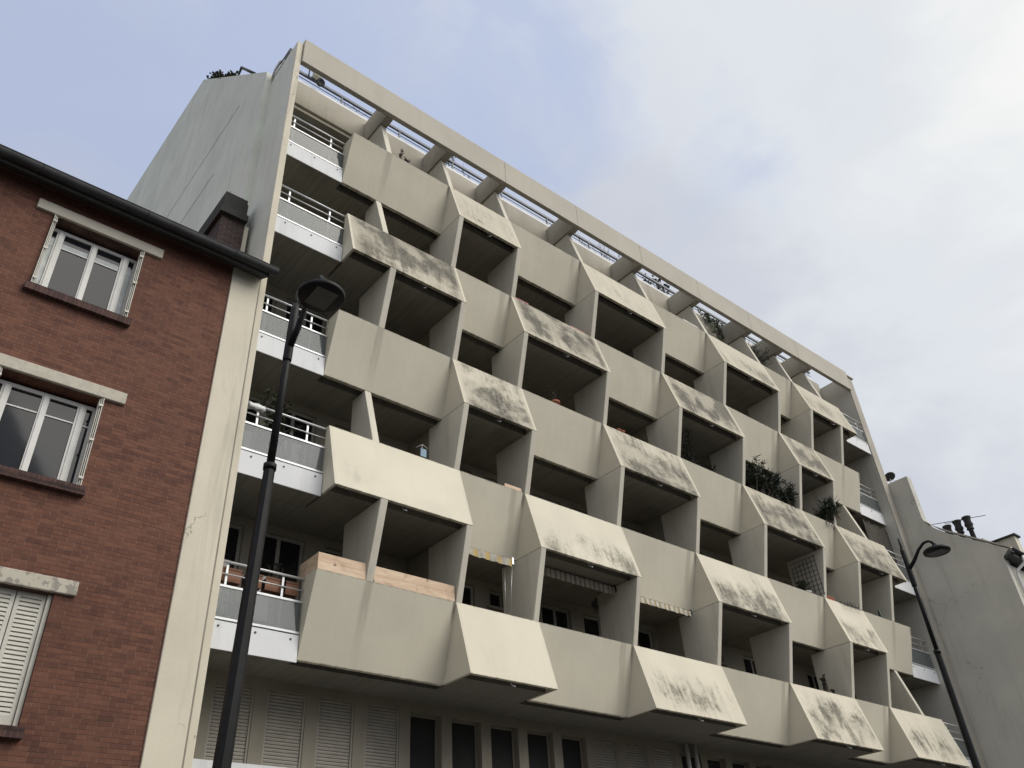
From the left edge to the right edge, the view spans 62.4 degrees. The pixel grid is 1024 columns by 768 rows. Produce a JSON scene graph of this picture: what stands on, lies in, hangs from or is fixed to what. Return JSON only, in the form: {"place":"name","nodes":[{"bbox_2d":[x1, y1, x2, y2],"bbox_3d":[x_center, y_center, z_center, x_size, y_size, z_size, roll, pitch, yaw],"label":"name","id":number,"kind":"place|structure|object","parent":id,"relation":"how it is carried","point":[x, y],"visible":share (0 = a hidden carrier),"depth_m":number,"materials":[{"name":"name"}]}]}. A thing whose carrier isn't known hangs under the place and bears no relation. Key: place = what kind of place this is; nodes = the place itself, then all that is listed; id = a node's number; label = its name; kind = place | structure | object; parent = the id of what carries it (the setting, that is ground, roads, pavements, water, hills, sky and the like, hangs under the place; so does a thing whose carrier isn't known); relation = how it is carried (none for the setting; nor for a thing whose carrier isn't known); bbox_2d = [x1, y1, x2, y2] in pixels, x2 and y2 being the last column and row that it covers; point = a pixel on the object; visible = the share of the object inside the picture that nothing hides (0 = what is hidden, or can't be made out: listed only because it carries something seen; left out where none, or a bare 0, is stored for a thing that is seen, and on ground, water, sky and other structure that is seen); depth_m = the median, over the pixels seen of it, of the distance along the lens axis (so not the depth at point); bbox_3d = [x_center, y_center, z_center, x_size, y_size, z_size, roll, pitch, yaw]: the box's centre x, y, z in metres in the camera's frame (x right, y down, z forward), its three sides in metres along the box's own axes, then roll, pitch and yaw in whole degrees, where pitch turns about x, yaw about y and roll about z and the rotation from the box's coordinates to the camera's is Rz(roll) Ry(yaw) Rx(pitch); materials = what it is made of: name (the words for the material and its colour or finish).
{"place":"outdoors","nodes":[
{"label":"outdoors","id":0,"kind":"place"},
{"bbox_2d":[0,144,279,767],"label":"brick house","id":1,"kind":"structure","parent":0,"point":[126,329],"depth_m":12.63,"materials":[{"name":"brick"}]},
{"bbox_2d":[0,379,95,483],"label":"window","id":2,"kind":"structure","parent":1,"relation":"in","point":[41,433],"depth_m":12.31,"materials":[{"name":"grey glass"}]},
{"bbox_2d":[34,228,136,314],"bbox_3d":[-7.077,-1.776,14.010,1.420,1.462,0.082,24,-44,-33],"label":"window","id":3,"kind":"structure","parent":1,"relation":"in","point":[71,265],"depth_m":14.07,"materials":[{"name":"white paint"}]},
{"bbox_2d":[212,275,344,767],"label":"street lamp","id":4,"kind":"object","parent":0,"point":[320,293],"visible":1,"depth_m":8.94,"materials":[{"name":"metal"}]},
{"bbox_2d":[0,0,1023,549],"label":"sky","id":5,"kind":"structure","parent":0,"point":[848,175],"materials":[{"name":"white"}]},
{"bbox_2d":[897,538,980,767],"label":"street lamp","id":6,"kind":"object","parent":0,"point":[934,550],"visible":1,"depth_m":18.16,"materials":[{"name":"metal"}]},
{"bbox_3d":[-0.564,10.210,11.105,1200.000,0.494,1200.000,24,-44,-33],"label":"ground","id":7,"kind":"structure","parent":0,"visible":0},
{"bbox_2d":[127,40,987,767],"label":"apartment building","id":8,"kind":"structure","parent":7,"relation":"on","point":[443,344],"depth_m":19.96,"materials":[{"name":"concrete"}]},
{"bbox_2d":[206,69,238,78],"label":"roof bush","id":9,"kind":"object","parent":8,"relation":"on","point":[217,74],"visible":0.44,"depth_m":27.36,"materials":[{"name":"green plant"}]},
{"bbox_2d":[215,524,242,621],"bbox_3d":[-5.144,3.430,14.463,0.800,2.337,0.060,24,-44,-33],"label":"french window","id":10,"kind":"structure","parent":8,"relation":"in","point":[234,537],"depth_m":15.06,"materials":[{"name":"black glass"}]},
{"bbox_2d":[220,566,242,586],"bbox_3d":[-4.506,3.073,13.482,0.332,0.220,0.188,24,-44,-33],"label":"window box","id":11,"kind":"object","parent":8,"relation":"attached to","point":[233,581],"visible":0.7,"depth_m":13.44,"materials":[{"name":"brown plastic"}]},
{"bbox_2d":[238,66,255,74],"bbox_3d":[-7.845,-9.103,24.867,0.078,2.061,1.874,24,-44,-33],"label":"roof rail","id":12,"kind":"object","parent":8,"relation":"on","point":[245,69],"visible":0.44,"depth_m":25.05,"materials":[{"name":"metal"}]},
{"bbox_2d":[242,396,260,439],"bbox_3d":[-5.293,1.150,16.083,0.800,2.337,0.060,24,-44,-33],"label":"french window","id":13,"kind":"structure","parent":8,"relation":"in","point":[251,418],"depth_m":16.69,"materials":[{"name":"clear glass"}]},
{"bbox_2d":[241,574,263,590],"bbox_3d":[-4.213,3.201,13.688,0.292,0.220,0.188,24,-44,-33],"label":"window box","id":14,"kind":"object","parent":8,"relation":"hanging from","point":[259,583],"visible":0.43,"depth_m":13.67,"materials":[{"name":"brown plastic"}]},
{"bbox_2d":[247,400,265,411],"bbox_3d":[-4.474,0.398,14.814,0.300,0.154,0.086,24,-44,-33],"label":"cloth","id":15,"kind":"object","parent":8,"relation":"hanging from","point":[255,406],"visible":1,"depth_m":14.78,"materials":[{"name":"white fabric"}]},
{"bbox_2d":[263,290,275,313],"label":"french window","id":16,"kind":"structure","parent":8,"relation":"in","point":[272,302],"depth_m":18.37,"materials":[{"name":"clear glass"}]},
{"bbox_2d":[261,576,284,595],"bbox_3d":[-3.936,3.321,13.883,0.332,0.220,0.188,24,-44,-33],"label":"window box","id":17,"kind":"object","parent":8,"relation":"attached to","point":[270,589],"visible":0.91,"depth_m":13.82,"materials":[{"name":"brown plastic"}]},
{"bbox_2d":[266,563,285,578],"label":"potted plant","id":18,"kind":"object","parent":17,"relation":"on","point":[276,570],"visible":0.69,"depth_m":14.07,"materials":[{"name":"green plant"}]},
{"bbox_2d":[252,533,303,634],"bbox_3d":[-4.281,3.805,15.071,1.000,2.337,0.060,24,-44,-33],"label":"french window","id":19,"kind":"structure","parent":8,"relation":"in","point":[286,552],"depth_m":15.58,"materials":[{"name":"black glass"}]},
{"bbox_2d":[260,388,301,461],"bbox_3d":[-4.226,0.838,15.347,0.500,1.536,0.905,-23,-40,25],"label":"potted plant","id":20,"kind":"object","parent":8,"relation":"on","point":[271,417],"visible":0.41,"depth_m":15.39,"materials":[{"name":"green plant"}]},
{"bbox_2d":[270,48,292,80],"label":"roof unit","id":21,"kind":"structure","parent":8,"relation":"on","point":[275,71],"depth_m":21.52,"materials":[{"name":"metal"}]},
{"bbox_2d":[283,580,298,598],"bbox_3d":[-3.697,3.425,14.051,0.232,0.220,0.188,24,-44,-33],"label":"window box","id":22,"kind":"object","parent":8,"relation":"hanging from","point":[290,593],"visible":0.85,"depth_m":14.00,"materials":[{"name":"brown wood"}]},
{"bbox_2d":[269,406,315,470],"bbox_3d":[-4.430,1.526,16.691,1.000,2.337,0.060,24,-44,-33],"label":"french window","id":23,"kind":"structure","parent":8,"relation":"in","point":[291,422],"depth_m":17.29,"materials":[{"name":"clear glass"}]},
{"bbox_2d":[284,300,325,333],"bbox_3d":[-4.578,-0.753,18.310,1.000,2.337,0.060,24,-44,-33],"label":"french window","id":24,"kind":"structure","parent":8,"relation":"in","point":[320,322],"depth_m":18.91,"materials":[{"name":"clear glass"}]},
{"bbox_2d":[299,553,317,581],"bbox_3d":[-3.422,3.088,14.244,0.030,0.296,0.620,24,-44,-33],"label":"wooden board","id":25,"kind":"object","parent":8,"relation":"on","point":[308,566],"visible":0.96,"depth_m":14.23,"materials":[{"name":"beige wood"}]},
{"bbox_2d":[308,70,324,86],"bbox_3d":[-5.215,-8.199,22.582,0.420,0.725,0.323,24,-44,-33],"label":"floodlight","id":26,"kind":"object","parent":8,"relation":"attached to","point":[320,81],"visible":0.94,"depth_m":22.46,"materials":[{"name":"metal"}]},
{"bbox_2d":[324,548,341,556],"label":"small window","id":27,"kind":"structure","parent":8,"relation":"in","point":[327,551],"depth_m":16.31,"materials":[{"name":"grey glass"}]},
{"bbox_2d":[317,552,365,579],"bbox_3d":[-2.874,3.079,14.282,0.914,0.296,0.032,24,-44,-33],"label":"wooden board","id":28,"kind":"object","parent":8,"relation":"on","point":[341,565],"visible":1,"depth_m":14.26,"materials":[{"name":"beige wood"}]},
{"bbox_2d":[373,566,454,601],"bbox_3d":[-1.728,3.577,15.088,1.720,0.296,0.032,24,-44,-33],"label":"wooden board","id":29,"kind":"object","parent":8,"relation":"on","point":[388,577],"visible":1,"depth_m":15.06,"materials":[{"name":"beige wood"}]},
{"bbox_2d":[417,444,427,457],"bbox_3d":[-1.829,1.332,17.191,0.097,0.323,0.294,-23,-40,25],"label":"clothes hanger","id":30,"kind":"object","parent":8,"relation":"hanging from","point":[423,452],"visible":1,"depth_m":17.16,"materials":[{"name":"blue plastic"}]},
{"bbox_2d":[411,714,436,767],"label":"window","id":31,"kind":"structure","parent":8,"relation":"in","point":[412,715],"depth_m":15.79,"materials":[{"name":"grey glass"}]},
{"bbox_2d":[452,720,477,767],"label":"window","id":32,"kind":"structure","parent":8,"relation":"in","point":[453,721],"depth_m":16.31,"materials":[{"name":"grey glass"}]},
{"bbox_2d":[462,584,472,605],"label":"french window","id":33,"kind":"structure","parent":8,"relation":"in","point":[467,598],"depth_m":18.00,"materials":[{"name":"black glass"}]},
{"bbox_2d":[469,547,513,613],"bbox_3d":[-0.486,3.791,16.243,1.310,1.220,0.179,24,-44,-33],"label":"awning","id":34,"kind":"object","parent":8,"relation":"on","point":[491,557],"visible":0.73,"depth_m":16.53,"materials":[{"name":"fabric"}]},
{"bbox_2d":[489,591,501,607],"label":"small window","id":35,"kind":"structure","parent":8,"relation":"in","point":[495,598],"depth_m":18.44,"materials":[{"name":"black glass"}]},
{"bbox_2d":[491,726,514,767],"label":"window","id":36,"kind":"structure","parent":8,"relation":"in","point":[494,727],"depth_m":16.82,"materials":[{"name":"grey glass"}]},
{"bbox_2d":[504,483,520,491],"bbox_3d":[0.018,2.219,18.003,0.460,0.098,0.025,24,-44,-33],"label":"wooden board","id":37,"kind":"object","parent":8,"relation":"on","point":[512,487],"visible":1,"depth_m":17.99,"materials":[{"name":"beige wood"}]},
{"bbox_2d":[527,731,550,767],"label":"window","id":38,"kind":"structure","parent":8,"relation":"in","point":[528,732],"depth_m":17.34,"materials":[{"name":"grey glass"}]},
{"bbox_2d":[533,495,557,504],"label":"french window","id":39,"kind":"structure","parent":8,"relation":"in","point":[533,495],"depth_m":21.08,"materials":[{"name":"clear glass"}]},
{"bbox_2d":[549,384,559,404],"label":"potted plant","id":40,"kind":"object","parent":8,"relation":"on","point":[555,400],"visible":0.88,"depth_m":20.65,"materials":[{"name":"green plant"}]},
{"bbox_2d":[541,604,569,628],"bbox_3d":[1.011,6.108,18.797,0.900,2.337,0.060,24,-44,-33],"label":"french window","id":41,"kind":"structure","parent":8,"relation":"in","point":[553,616],"depth_m":19.36,"materials":[{"name":"black glass"}]},
{"bbox_2d":[561,736,583,767],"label":"window","id":42,"kind":"structure","parent":8,"relation":"in","point":[563,737],"depth_m":17.86,"materials":[{"name":"grey glass"}]},
{"bbox_2d":[543,567,616,595],"bbox_3d":[1.299,4.212,18.224,2.630,0.242,0.124,24,-44,-33],"label":"awning","id":43,"kind":"object","parent":8,"relation":"attached to","point":[572,579],"visible":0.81,"depth_m":18.28,"materials":[{"name":"fabric"}]},
{"bbox_2d":[583,615,601,636],"bbox_3d":[1.912,6.501,19.431,0.600,2.337,0.060,24,-44,-33],"label":"french window","id":44,"kind":"structure","parent":8,"relation":"in","point":[592,625],"depth_m":20.00,"materials":[{"name":"black glass"}]},
{"bbox_2d":[591,598,598,613],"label":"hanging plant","id":45,"kind":"object","parent":8,"relation":"hanging from","point":[594,603],"visible":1,"depth_m":18.71,"materials":[{"name":"green plant"}]},
{"bbox_2d":[578,238,619,260],"bbox_3d":[3.056,-4.107,29.422,2.398,2.704,0.764,24,-44,-33],"label":"roof shrub","id":46,"kind":"object","parent":8,"relation":"on","point":[599,251],"visible":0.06,"depth_m":29.61,"materials":[{"name":"green plant"}]},
{"bbox_2d":[638,629,652,649],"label":"french window","id":47,"kind":"structure","parent":8,"relation":"in","point":[644,637],"depth_m":20.99,"materials":[{"name":"black glass"}]},
{"bbox_2d":[642,273,669,293],"bbox_3d":[5.476,-3.068,31.022,1.507,2.399,0.734,24,-44,-33],"label":"roof shrub","id":48,"kind":"object","parent":8,"relation":"on","point":[666,285],"visible":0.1,"depth_m":31.28,"materials":[{"name":"green plant"}]},
{"bbox_2d":[640,597,691,616],"bbox_3d":[3.359,5.131,19.689,2.450,0.182,0.124,24,-44,-33],"label":"awning","id":49,"kind":"object","parent":8,"relation":"attached to","point":[688,613],"visible":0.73,"depth_m":19.82,"materials":[{"name":"fabric"}]},
{"bbox_2d":[680,429,694,461],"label":"oleander","id":50,"kind":"object","parent":8,"relation":"on","point":[686,454],"visible":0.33,"depth_m":23.99,"materials":[{"name":"green plant"}]},
{"bbox_2d":[690,453,718,473],"bbox_3d":[5.416,2.555,24.147,1.461,1.104,0.763,24,-44,-33],"label":"oleander","id":51,"kind":"object","parent":8,"relation":"on","point":[701,465],"visible":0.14,"depth_m":24.27,"materials":[{"name":"green plant"}]},
{"bbox_2d":[707,758,721,767],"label":"window","id":52,"kind":"structure","parent":8,"relation":"in","point":[712,759],"depth_m":20.48,"materials":[{"name":"grey glass"}]},
{"bbox_2d":[698,310,745,339],"bbox_3d":[7.805,-1.879,31.054,2.767,1.103,0.305,24,-44,-33],"label":"ivy","id":53,"kind":"object","parent":8,"relation":"attached to","point":[715,322],"visible":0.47,"depth_m":30.70,"materials":[{"name":"green plant"}]},
{"bbox_2d":[732,761,744,767],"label":"window","id":54,"kind":"structure","parent":8,"relation":"in","point":[733,762],"depth_m":20.97,"materials":[{"name":"grey glass"}]},
{"bbox_2d":[743,656,756,674],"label":"french window","id":55,"kind":"structure","parent":8,"relation":"in","point":[749,663],"depth_m":23.27,"materials":[{"name":"black glass"}]},
{"bbox_2d":[748,338,771,366],"bbox_3d":[8.912,-0.869,30.577,1.149,1.540,1.360,-19,-38,21],"label":"terrace palm","id":56,"kind":"object","parent":8,"relation":"on","point":[760,357],"visible":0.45,"depth_m":30.45,"materials":[{"name":"green plant"}]},
{"bbox_2d":[745,455,783,500],"bbox_3d":[7.576,3.013,25.675,2.429,1.707,0.958,24,-44,-33],"label":"oleander","id":57,"kind":"object","parent":8,"relation":"on","point":[761,483],"visible":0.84,"depth_m":25.47,"materials":[{"name":"green plant"}]},
{"bbox_2d":[777,479,798,508],"bbox_3d":[8.444,3.471,25.940,0.760,1.163,0.751,1,-36,-6],"label":"oleander","id":58,"kind":"object","parent":8,"relation":"on","point":[789,497],"visible":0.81,"depth_m":25.85,"materials":[{"name":"green plant"}]},
{"bbox_2d":[796,580,811,592],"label":"potted plant","id":59,"kind":"object","parent":8,"relation":"on","point":[802,584],"visible":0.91,"depth_m":24.28,"materials":[{"name":"green plant"}]},
{"bbox_2d":[791,554,824,594],"bbox_3d":[8.659,5.713,24.782,0.083,1.221,0.860,24,-44,-33],"label":"trellis","id":60,"kind":"object","parent":8,"relation":"on","point":[810,575],"visible":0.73,"depth_m":24.79,"materials":[{"name":"black metal"}]},
{"bbox_2d":[807,673,818,689],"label":"french window","id":61,"kind":"structure","parent":8,"relation":"in","point":[812,679],"depth_m":24.90,"materials":[{"name":"black glass"}]},
{"bbox_2d":[812,498,836,529],"bbox_3d":[10.030,4.184,27.044,1.147,1.111,0.932,24,-44,-33],"label":"yucca","id":62,"kind":"object","parent":8,"relation":"on","point":[826,514],"visible":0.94,"depth_m":26.82,"materials":[{"name":"green plant"}]},
{"bbox_2d":[819,674,829,691],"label":"cactus","id":63,"kind":"object","parent":8,"relation":"on","point":[824,684],"visible":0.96,"depth_m":22.32,"materials":[{"name":"green plant"}]},
{"bbox_2d":[821,495,840,520],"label":"yucca","id":64,"kind":"object","parent":8,"relation":"on","point":[832,505],"visible":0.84,"depth_m":27.00,"materials":[{"name":"green plant"}]},
{"bbox_2d":[840,601,863,610],"bbox_3d":[9.961,6.500,24.907,1.060,0.283,0.278,24,-44,-33],"label":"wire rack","id":65,"kind":"object","parent":8,"relation":"on","point":[847,605],"visible":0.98,"depth_m":24.88,"materials":[{"name":"metal"}]},
{"bbox_2d":[863,519,897,563],"bbox_3d":[12.849,5.550,29.456,1.547,1.470,0.028,24,-44,-33],"label":"reed screen","id":66,"kind":"object","parent":8,"relation":"attached to","point":[877,534],"visible":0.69,"depth_m":29.59,"materials":[{"name":"wicker"}]},
{"bbox_2d":[888,476,1023,767],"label":"rendered house","id":67,"kind":"structure","parent":7,"relation":"on","point":[973,584],"depth_m":27.30,"materials":[{"name":"paint"}]},
{"bbox_2d":[885,472,895,482],"bbox_3d":[14.203,3.598,31.693,0.409,0.476,0.399,24,-44,-33],"label":"satellite dish","id":68,"kind":"object","parent":67,"relation":"attached to","point":[890,476],"visible":0.84,"depth_m":31.70,"materials":[{"name":"metal"}]},
{"bbox_2d":[932,515,985,524],"bbox_3d":[15.773,5.115,29.769,0.027,1.131,1.955,24,-44,-33],"label":"tv antenna","id":69,"kind":"object","parent":67,"relation":"attached to","point":[960,519],"visible":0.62,"depth_m":30.09,"materials":[{"name":"metal"}]}
]}

